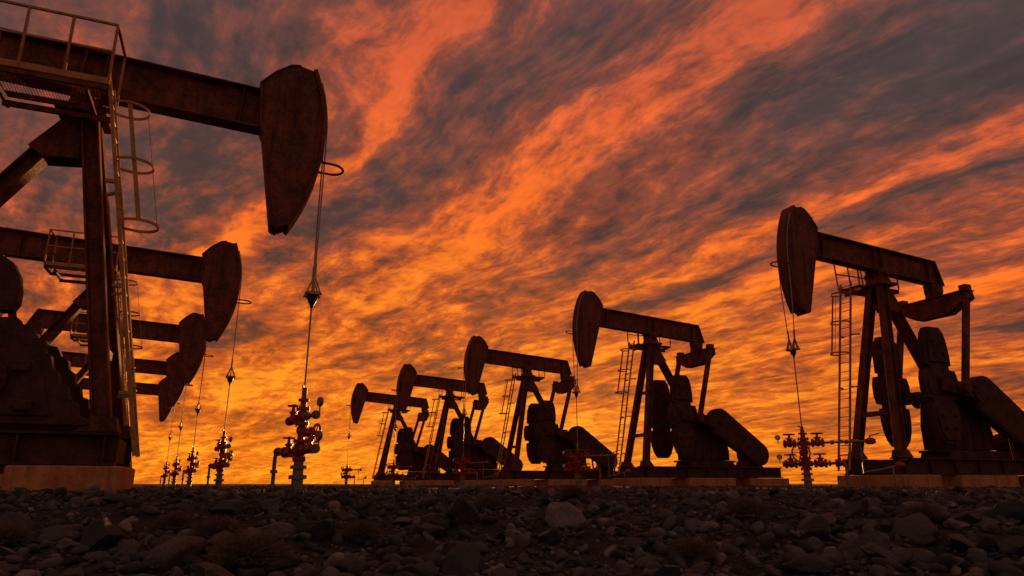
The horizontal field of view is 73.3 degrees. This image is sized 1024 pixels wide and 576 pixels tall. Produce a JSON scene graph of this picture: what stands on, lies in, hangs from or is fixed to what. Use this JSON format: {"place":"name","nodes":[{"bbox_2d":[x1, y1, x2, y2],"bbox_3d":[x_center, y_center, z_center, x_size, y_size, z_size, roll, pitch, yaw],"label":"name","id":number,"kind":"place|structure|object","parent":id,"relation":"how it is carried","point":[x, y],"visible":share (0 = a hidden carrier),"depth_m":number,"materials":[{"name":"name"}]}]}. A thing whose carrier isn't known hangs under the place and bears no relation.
{"place":"outdoors","nodes":[
{"label":"outdoors","id":0,"kind":"place"},
{"bbox_2d":[0,484,1023,575],"bbox_3d":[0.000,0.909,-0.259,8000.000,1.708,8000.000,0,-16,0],"label":"ground","id":1,"kind":"structure","parent":0,"point":[422,548],"depth_m":6.30,"materials":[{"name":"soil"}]},
{"bbox_2d":[0,546,17,555],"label":"rock","id":2,"kind":"object","parent":1,"relation":"on","point":[4,551],"visible":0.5,"depth_m":5.13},
{"bbox_2d":[0,512,34,529],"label":"rock","id":3,"kind":"object","parent":1,"relation":"on","point":[9,517],"visible":0.5,"depth_m":6.46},
{"bbox_2d":[0,520,39,544],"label":"shrub","id":4,"kind":"object","parent":1,"relation":"on","point":[16,532],"visible":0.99,"depth_m":5.62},
{"bbox_2d":[35,525,68,543],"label":"rock","id":5,"kind":"object","parent":1,"relation":"on","point":[56,533],"visible":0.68,"depth_m":5.79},
{"bbox_2d":[44,566,63,575],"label":"rock","id":6,"kind":"object","parent":1,"relation":"on","point":[59,570],"visible":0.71,"depth_m":4.72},
{"bbox_2d":[44,524,82,531],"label":"rock","id":7,"kind":"object","parent":1,"relation":"on","point":[76,527],"visible":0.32,"depth_m":6.34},
{"bbox_2d":[0,465,134,491],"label":"concrete pad","id":8,"kind":"object","parent":1,"relation":"on","point":[53,477],"visible":0.59,"depth_m":10.34,"materials":[{"name":"concrete"}]},
{"bbox_2d":[0,0,343,467],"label":"pumpjack","id":9,"kind":"object","parent":8,"relation":"on","point":[50,414],"visible":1,"depth_m":12.21,"materials":[{"name":"metal"}]},
{"bbox_2d":[56,538,81,550],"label":"rock","id":10,"kind":"object","parent":1,"relation":"on","point":[65,544],"visible":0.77,"depth_m":5.44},
{"bbox_2d":[59,567,83,575],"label":"rock","id":11,"kind":"object","parent":1,"relation":"on","point":[78,571],"visible":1,"depth_m":4.53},
{"bbox_2d":[80,490,97,498],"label":"rock","id":12,"kind":"object","parent":1,"relation":"on","point":[85,494],"visible":0.69,"depth_m":8.76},
{"bbox_2d":[82,551,112,561],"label":"rock","id":13,"kind":"object","parent":1,"relation":"on","point":[96,555],"visible":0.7,"depth_m":5.22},
{"bbox_2d":[79,517,124,549],"bbox_3d":[-3.455,2.066,5.772,0.320,0.236,0.600,-21,13,-33],"label":"rock","id":14,"kind":"object","parent":1,"relation":"on","point":[100,532],"visible":0.81,"depth_m":5.68,"materials":[{"name":"stone"}]},
{"bbox_2d":[103,494,120,502],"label":"rock","id":15,"kind":"object","parent":1,"relation":"on","point":[108,498],"visible":0.9,"depth_m":7.58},
{"bbox_2d":[116,539,136,549],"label":"rock","id":16,"kind":"object","parent":1,"relation":"on","point":[123,543],"visible":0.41,"depth_m":5.58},
{"bbox_2d":[109,541,144,562],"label":"rock","id":17,"kind":"object","parent":1,"relation":"on","point":[121,555],"visible":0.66,"depth_m":5.15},
{"bbox_2d":[138,506,161,514],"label":"rock","id":18,"kind":"object","parent":1,"relation":"on","point":[149,510],"visible":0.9,"depth_m":7.20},
{"bbox_2d":[142,557,161,570],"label":"rock","id":19,"kind":"object","parent":1,"relation":"on","point":[153,563],"visible":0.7,"depth_m":4.70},
{"bbox_2d":[150,535,172,549],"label":"rock","id":20,"kind":"object","parent":1,"relation":"on","point":[161,539],"visible":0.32,"depth_m":5.40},
{"bbox_2d":[160,460,170,484],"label":"wellhead","id":21,"kind":"object","parent":1,"relation":"on","point":[164,476],"visible":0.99,"depth_m":54.24,"materials":[{"name":"metal"}]},
{"bbox_2d":[143,534,206,570],"bbox_3d":[-2.498,1.969,5.064,0.374,0.257,0.637,-19,1,4],"label":"rock","id":22,"kind":"object","parent":1,"relation":"on","point":[173,552],"visible":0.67,"depth_m":4.93,"materials":[{"name":"stone"}]},
{"bbox_2d":[168,455,181,485],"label":"wellhead","id":23,"kind":"object","parent":1,"relation":"on","point":[175,472],"visible":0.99,"depth_m":43.84,"materials":[{"name":"metal"}]},
{"bbox_2d":[148,508,202,526],"bbox_3d":[-3.255,2.228,6.691,0.508,0.202,0.520,-9,-18,30],"label":"shrub","id":24,"kind":"object","parent":1,"relation":"on","point":[178,518],"visible":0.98,"depth_m":6.61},
{"bbox_2d":[169,501,191,514],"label":"rock","id":25,"kind":"object","parent":1,"relation":"on","point":[186,505],"visible":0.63,"depth_m":7.33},
{"bbox_2d":[181,446,199,485],"bbox_3d":[-15.676,8.749,33.685,0.501,1.929,2.085,13,-20,-38],"label":"wellhead","id":26,"kind":"object","parent":1,"relation":"on","point":[190,471],"visible":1,"depth_m":33.45,"materials":[{"name":"metal"}]},
{"bbox_2d":[189,561,207,572],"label":"rock","id":27,"kind":"object","parent":1,"relation":"on","point":[193,568],"visible":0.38,"depth_m":4.69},
{"bbox_2d":[178,513,248,536],"bbox_3d":[-2.514,2.018,5.876,0.568,0.221,0.575,0,-16,0],"label":"shrub","id":28,"kind":"object","parent":1,"relation":"on","point":[209,528],"visible":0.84,"depth_m":5.80,"materials":[{"name":"plant"}]},
{"bbox_2d":[195,562,234,575],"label":"rock","id":29,"kind":"object","parent":1,"relation":"on","point":[206,569],"visible":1,"depth_m":4.30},
{"bbox_2d":[206,429,232,486],"bbox_3d":[-9.816,5.790,23.299,0.501,1.929,2.085,13,-20,-38],"label":"wellhead","id":30,"kind":"object","parent":1,"relation":"on","point":[219,464],"visible":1,"depth_m":23.06,"materials":[{"name":"metal"}]},
{"bbox_2d":[208,501,244,516],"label":"rock","id":31,"kind":"object","parent":1,"relation":"on","point":[230,508],"visible":0.78,"depth_m":7.21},
{"bbox_2d":[194,525,300,566],"bbox_3d":[-1.872,1.844,4.941,0.716,0.282,0.737,-4,-16,15],"label":"shrub","id":32,"kind":"object","parent":1,"relation":"on","point":[252,549],"visible":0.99,"depth_m":4.82,"materials":[{"name":"plant"}]},
{"bbox_2d":[260,499,281,513],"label":"rock","id":33,"kind":"object","parent":1,"relation":"on","point":[265,506],"visible":0.64,"depth_m":7.38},
{"bbox_2d":[247,548,298,568],"bbox_3d":[-1.738,1.981,4.971,0.371,0.151,0.195,-7,-33,-9],"label":"rock","id":34,"kind":"object","parent":1,"relation":"on","point":[292,559],"visible":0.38,"depth_m":4.92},
{"bbox_2d":[256,522,293,541],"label":"rock","id":35,"kind":"object","parent":1,"relation":"on","point":[284,529],"visible":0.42,"depth_m":5.64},
{"bbox_2d":[270,513,288,521],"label":"rock","id":36,"kind":"object","parent":1,"relation":"on","point":[277,517],"visible":0.87,"depth_m":6.75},
{"bbox_2d":[270,385,323,489],"bbox_3d":[-3.956,2.831,12.912,0.501,1.929,2.085,13,-20,-38],"label":"wellhead","id":37,"kind":"object","parent":1,"relation":"on","point":[300,448],"visible":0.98,"depth_m":12.68,"materials":[{"name":"metal"}]},
{"bbox_2d":[296,518,335,540],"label":"rock","id":38,"kind":"object","parent":1,"relation":"on","point":[322,530],"visible":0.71,"depth_m":5.71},
{"bbox_2d":[330,510,347,520],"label":"rock","id":39,"kind":"object","parent":1,"relation":"on","point":[340,515],"visible":0.89,"depth_m":6.79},
{"bbox_2d":[340,464,366,484],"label":"wellhead","id":40,"kind":"object","parent":1,"relation":"on","point":[346,470],"visible":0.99,"depth_m":62.52,"materials":[{"name":"metal"}]},
{"bbox_2d":[339,517,385,537],"bbox_3d":[-1.290,2.062,5.935,0.462,0.183,0.473,3,-16,-12],"label":"shrub","id":41,"kind":"object","parent":1,"relation":"on","point":[363,528],"visible":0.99,"depth_m":5.87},
{"bbox_2d":[371,481,394,484],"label":"concrete pad","id":42,"kind":"object","parent":1,"relation":"on","point":[380,482],"visible":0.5,"depth_m":62.69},
{"bbox_2d":[346,383,456,480],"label":"pumpjack","id":43,"kind":"object","parent":42,"relation":"on","point":[409,451],"visible":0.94,"depth_m":65.03,"materials":[{"name":"metal"}]},
{"bbox_2d":[380,545,398,557],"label":"rock","id":44,"kind":"object","parent":1,"relation":"on","point":[390,549],"visible":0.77,"depth_m":5.36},
{"bbox_2d":[385,460,418,484],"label":"wellhead","id":45,"kind":"object","parent":1,"relation":"on","point":[391,473],"visible":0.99,"depth_m":52.18,"materials":[{"name":"metal"}]},
{"bbox_2d":[391,517,413,526],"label":"rock","id":46,"kind":"object","parent":1,"relation":"on","point":[403,521],"visible":0.71,"depth_m":6.69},
{"bbox_2d":[393,571,417,575],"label":"rock","id":47,"kind":"object","parent":1,"relation":"on","point":[403,573],"visible":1,"depth_m":4.50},
{"bbox_2d":[399,481,420,484],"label":"concrete pad","id":48,"kind":"object","parent":1,"relation":"on","point":[410,483],"visible":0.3,"depth_m":63.66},
{"bbox_2d":[400,556,422,565],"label":"rock","id":49,"kind":"object","parent":1,"relation":"on","point":[404,561],"visible":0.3,"depth_m":4.85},
{"bbox_2d":[398,563,428,575],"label":"rock","id":50,"kind":"object","parent":1,"relation":"on","point":[413,569],"visible":0.78,"depth_m":4.61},
{"bbox_2d":[423,494,438,503],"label":"rock","id":51,"kind":"object","parent":1,"relation":"on","point":[428,496],"visible":0.55,"depth_m":7.95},
{"bbox_2d":[415,523,448,536],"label":"rock","id":52,"kind":"object","parent":1,"relation":"on","point":[432,530],"visible":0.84,"depth_m":6.12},
{"bbox_2d":[420,513,447,529],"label":"rock","id":53,"kind":"object","parent":1,"relation":"on","point":[437,519],"visible":0.59,"depth_m":6.28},
{"bbox_2d":[421,480,450,484],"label":"concrete pad","id":54,"kind":"object","parent":1,"relation":"on","point":[435,482],"visible":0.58,"depth_m":52.40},
{"bbox_2d":[391,364,522,479],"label":"pumpjack","id":55,"kind":"object","parent":54,"relation":"on","point":[475,448],"visible":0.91,"depth_m":54.75,"materials":[{"name":"metal"}]},
{"bbox_2d":[445,496,479,526],"bbox_3d":[-0.500,2.174,6.532,0.359,0.269,0.513,-12,-43,11],"label":"rock","id":56,"kind":"object","parent":1,"relation":"on","point":[461,512],"visible":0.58,"depth_m":6.40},
{"bbox_2d":[440,544,485,575],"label":"rock","id":57,"kind":"object","parent":1,"relation":"on","point":[461,560],"visible":0.97,"depth_m":4.83,"materials":[{"name":"stone"}]},
{"bbox_2d":[454,480,492,484],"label":"concrete pad","id":58,"kind":"object","parent":1,"relation":"on","point":[470,482],"visible":0.34,"depth_m":53.56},
{"bbox_2d":[452,454,497,485],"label":"wellhead","id":59,"kind":"object","parent":1,"relation":"on","point":[463,463],"visible":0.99,"depth_m":41.82,"materials":[{"name":"metal"}]},
{"bbox_2d":[470,493,506,507],"bbox_3d":[-0.266,2.321,7.511,0.460,0.177,0.455,13,-20,-39],"label":"shrub","id":60,"kind":"object","parent":1,"relation":"on","point":[482,501],"visible":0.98,"depth_m":7.44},
{"bbox_2d":[495,529,521,539],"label":"rock","id":61,"kind":"object","parent":1,"relation":"on","point":[499,535],"visible":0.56,"depth_m":5.94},
{"bbox_2d":[503,531,520,543],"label":"rock","id":62,"kind":"object","parent":1,"relation":"on","point":[514,537],"visible":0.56,"depth_m":5.87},
{"bbox_2d":[494,479,534,485],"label":"concrete pad","id":63,"kind":"object","parent":1,"relation":"on","point":[517,482],"visible":0.58,"depth_m":42.07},
{"bbox_2d":[458,335,617,479],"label":"pumpjack","id":64,"kind":"object","parent":63,"relation":"on","point":[548,438],"visible":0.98,"depth_m":44.44,"materials":[{"name":"metal"}]},
{"bbox_2d":[526,548,538,555],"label":"rock","id":65,"kind":"object","parent":1,"relation":"on","point":[530,552],"visible":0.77,"depth_m":5.43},
{"bbox_2d":[537,528,560,545],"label":"rock","id":66,"kind":"object","parent":1,"relation":"on","point":[552,536],"visible":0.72,"depth_m":5.69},
{"bbox_2d":[535,479,586,485],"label":"concrete pad","id":67,"kind":"object","parent":1,"relation":"on","point":[549,482],"visible":0.42,"depth_m":43.11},
{"bbox_2d":[545,502,585,528],"bbox_3d":[0.510,2.122,6.354,0.330,0.278,0.334,11,-19,-33],"label":"rock","id":68,"kind":"object","parent":1,"relation":"on","point":[561,514],"visible":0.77,"depth_m":6.29,"materials":[{"name":"stone"}]},
{"bbox_2d":[564,557,578,565],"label":"rock","id":69,"kind":"object","parent":1,"relation":"on","point":[571,560],"visible":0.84,"depth_m":5.13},
{"bbox_2d":[558,483,589,495],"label":"shrub","id":70,"kind":"object","parent":1,"relation":"on","point":[571,490],"visible":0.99,"depth_m":8.28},
{"bbox_2d":[562,444,632,485],"bbox_3d":[3.741,7.997,31.048,3.668,1.929,0.606,-12,-20,36],"label":"wellhead","id":71,"kind":"object","parent":1,"relation":"on","point":[577,457],"visible":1,"depth_m":31.45,"materials":[{"name":"metal"}]},
{"bbox_2d":[587,480,612,485],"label":"concrete pad","id":72,"kind":"object","parent":1,"relation":"on","point":[596,482],"visible":0.12,"depth_m":44.22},
{"bbox_2d":[613,478,672,485],"bbox_3d":[6.179,9.379,32.685,1.750,0.668,2.500,6,-17,-21],"label":"concrete pad","id":73,"kind":"object","parent":1,"relation":"on","point":[645,481],"visible":0.58,"depth_m":31.74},
{"bbox_2d":[566,290,782,477],"bbox_3d":[7.930,4.946,34.684,11.473,8.930,2.840,6,-17,-21],"label":"pumpjack","id":74,"kind":"object","parent":73,"relation":"on","point":[700,442],"visible":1,"depth_m":34.12,"materials":[{"name":"metal"}]},
{"bbox_2d":[651,565,680,575],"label":"rock","id":75,"kind":"object","parent":1,"relation":"on","point":[668,570],"visible":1,"depth_m":4.37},
{"bbox_2d":[682,498,700,507],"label":"rock","id":76,"kind":"object","parent":1,"relation":"on","point":[687,501],"visible":0.66,"depth_m":7.89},
{"bbox_2d":[683,519,703,526],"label":"rock","id":77,"kind":"object","parent":1,"relation":"on","point":[697,522],"visible":0.64,"depth_m":6.42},
{"bbox_2d":[667,534,721,558],"bbox_3d":[1.375,1.960,5.238,0.473,0.183,0.462,-11,-19,33],"label":"shrub","id":78,"kind":"object","parent":1,"relation":"on","point":[691,548],"visible":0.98,"depth_m":5.17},
{"bbox_2d":[672,478,735,485],"bbox_3d":[9.123,9.705,33.829,2.700,0.668,2.500,6,-17,-21],"label":"concrete pad","id":79,"kind":"object","parent":1,"relation":"on","point":[704,481],"visible":0.46,"depth_m":32.78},
{"bbox_2d":[711,540,742,548],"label":"rock","id":80,"kind":"object","parent":1,"relation":"on","point":[736,543],"visible":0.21,"depth_m":5.64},
{"bbox_2d":[718,494,777,514],"bbox_3d":[2.309,2.131,6.773,0.591,0.230,0.598,15,-21,-41],"label":"shrub","id":81,"kind":"object","parent":1,"relation":"on","point":[744,507],"visible":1,"depth_m":6.67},
{"bbox_2d":[753,490,769,497],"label":"rock","id":82,"kind":"object","parent":1,"relation":"on","point":[761,493],"visible":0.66,"depth_m":8.60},
{"bbox_2d":[736,478,789,485],"bbox_3d":[12.322,10.059,35.072,2.400,0.668,2.500,6,-17,-21],"label":"concrete pad","id":83,"kind":"object","parent":1,"relation":"on","point":[763,481],"visible":0.4,"depth_m":34.01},
{"bbox_2d":[756,554,771,561],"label":"rock","id":84,"kind":"object","parent":1,"relation":"on","point":[762,557],"visible":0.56,"depth_m":5.09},
{"bbox_2d":[781,553,800,571],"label":"rock","id":85,"kind":"object","parent":1,"relation":"on","point":[788,557],"visible":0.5,"depth_m":4.91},
{"bbox_2d":[782,554,833,572],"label":"rock","id":86,"kind":"object","parent":1,"relation":"on","point":[811,563],"visible":0.96,"depth_m":4.79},
{"bbox_2d":[797,513,831,534],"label":"rock","id":87,"kind":"object","parent":1,"relation":"on","point":[813,521],"visible":0.64,"depth_m":6.16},
{"bbox_2d":[819,512,836,526],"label":"rock","id":88,"kind":"object","parent":1,"relation":"on","point":[831,518],"visible":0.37,"depth_m":6.34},
{"bbox_2d":[775,426,907,486],"bbox_3d":[9.791,5.047,20.690,3.668,1.929,0.606,-12,-20,36],"label":"wellhead","id":89,"kind":"object","parent":1,"relation":"on","point":[805,462],"visible":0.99,"depth_m":21.10,"materials":[{"name":"metal"}]},
{"bbox_2d":[835,488,854,497],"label":"rock","id":90,"kind":"object","parent":1,"relation":"on","point":[847,493],"visible":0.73,"depth_m":8.47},
{"bbox_2d":[836,498,868,517],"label":"rock","id":91,"kind":"object","parent":1,"relation":"on","point":[858,508],"visible":0.76,"depth_m":6.94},
{"bbox_2d":[843,518,863,527],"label":"rock","id":92,"kind":"object","parent":1,"relation":"on","point":[856,522],"visible":0.82,"depth_m":6.34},
{"bbox_2d":[836,531,889,559],"bbox_3d":[2.729,2.058,5.395,0.494,0.205,0.260,-27,-30,2],"label":"rock","id":93,"kind":"object","parent":1,"relation":"on","point":[852,548],"visible":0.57,"depth_m":5.32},
{"bbox_2d":[859,543,905,565],"bbox_3d":[2.731,1.978,5.073,0.309,0.124,0.378,19,-15,38],"label":"rock","id":94,"kind":"object","parent":1,"relation":"on","point":[871,550],"visible":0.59,"depth_m":4.99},
{"bbox_2d":[837,475,942,486],"bbox_3d":[12.229,6.429,22.327,1.750,0.668,2.500,6,-17,-21],"label":"concrete pad","id":95,"kind":"object","parent":1,"relation":"on","point":[901,480],"visible":0.56,"depth_m":21.48,"materials":[{"name":"concrete"}]},
{"bbox_2d":[770,205,1023,475],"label":"pumpjack","id":96,"kind":"object","parent":95,"relation":"on","point":[959,420],"visible":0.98,"depth_m":23.70,"materials":[{"name":"metal"}]},
{"bbox_2d":[889,547,935,558],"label":"rock","id":97,"kind":"object","parent":1,"relation":"on","point":[897,550],"visible":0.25,"depth_m":5.13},
{"bbox_2d":[891,513,938,536],"bbox_3d":[3.543,2.136,6.063,0.355,0.197,0.449,-29,-14,16],"label":"rock","id":98,"kind":"object","parent":1,"relation":"on","point":[912,524],"visible":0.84,"depth_m":6.03,"materials":[{"name":"stone"}]},
{"bbox_2d":[907,533,936,544],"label":"rock","id":99,"kind":"object","parent":1,"relation":"on","point":[924,539],"visible":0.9,"depth_m":5.81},
{"bbox_2d":[896,499,954,519],"bbox_3d":[4.006,2.157,6.701,0.552,0.212,0.546,-1,-16,3],"label":"shrub","id":100,"kind":"object","parent":1,"relation":"on","point":[912,509],"visible":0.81,"depth_m":6.64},
{"bbox_2d":[926,506,949,524],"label":"rock","id":101,"kind":"object","parent":1,"relation":"on","point":[935,521],"visible":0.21,"depth_m":6.58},
{"bbox_2d":[943,517,970,528],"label":"rock","id":102,"kind":"object","parent":1,"relation":"on","point":[962,524],"visible":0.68,"depth_m":6.39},
{"bbox_2d":[950,534,976,551],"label":"rock","id":103,"kind":"object","parent":1,"relation":"on","point":[959,542],"visible":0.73,"depth_m":5.58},
{"bbox_2d":[953,512,981,527],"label":"rock","id":104,"kind":"object","parent":1,"relation":"on","point":[970,518],"visible":0.49,"depth_m":6.39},
{"bbox_2d":[949,516,999,528],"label":"rock","id":105,"kind":"object","parent":1,"relation":"on","point":[984,521],"visible":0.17,"depth_m":6.37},
{"bbox_2d":[964,554,992,565],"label":"rock","id":106,"kind":"object","parent":1,"relation":"on","point":[971,559],"visible":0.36,"depth_m":5.18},
{"bbox_2d":[941,475,1019,486],"bbox_3d":[15.173,6.755,23.471,2.700,0.668,2.500,6,-17,-21],"label":"concrete pad","id":107,"kind":"object","parent":1,"relation":"on","point":[981,480],"visible":0.38,"depth_m":22.34,"materials":[{"name":"concrete"}]},
{"bbox_2d":[975,534,999,550],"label":"rock","id":108,"kind":"object","parent":1,"relation":"on","point":[984,542],"visible":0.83,"depth_m":5.55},
{"bbox_2d":[982,501,1023,522],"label":"rock","id":109,"kind":"object","parent":1,"relation":"on","point":[1009,509],"visible":0.65,"depth_m":6.76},
{"bbox_2d":[996,535,1023,553],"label":"rock","id":110,"kind":"object","parent":1,"relation":"on","point":[1012,544],"visible":0.85,"depth_m":5.51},
{"bbox_2d":[1006,561,1023,570],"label":"rock","id":111,"kind":"object","parent":1,"relation":"on","point":[1019,565],"visible":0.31,"depth_m":4.55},
{"bbox_3d":[-13.015,6.224,21.610,1.500,0.668,2.120,6,-17,-21],"label":"concrete pad","id":112,"kind":"object","parent":1,"relation":"on","visible":0},
{"bbox_2d":[0,227,251,473],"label":"pumpjack","id":113,"kind":"object","parent":112,"relation":"on","point":[215,270],"visible":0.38,"depth_m":23.66,"materials":[{"name":"metal"}]},
{"bbox_3d":[-18.875,9.183,31.997,1.500,0.668,2.120,6,-17,-21],"label":"concrete pad","id":114,"kind":"object","parent":1,"relation":"on","visible":0},
{"bbox_2d":[26,308,213,446],"bbox_3d":[-20.529,4.754,32.564,11.432,8.139,2.840,6,-17,-21],"label":"pumpjack","id":115,"kind":"object","parent":114,"relation":"on","point":[187,334],"visible":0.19,"depth_m":34.35,"materials":[{"name":"metal"}]},
{"bbox_2d":[0,0,1023,483],"label":"sky","id":116,"kind":"structure","parent":0,"point":[503,162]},
{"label":"concrete pad","id":117,"kind":"object","parent":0,"visible":0},
{"bbox_2d":[61,351,193,455],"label":"pumpjack","id":118,"kind":"object","parent":117,"relation":"on","point":[169,367],"visible":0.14,"depth_m":44.82,"materials":[{"name":"metal"}]},
{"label":"concrete pad","id":119,"kind":"object","parent":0,"visible":0},
{"bbox_2d":[78,377,180,459],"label":"pumpjack","id":120,"kind":"object","parent":119,"relation":"on","point":[159,389],"visible":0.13,"depth_m":55.22,"materials":[{"name":"metal"}]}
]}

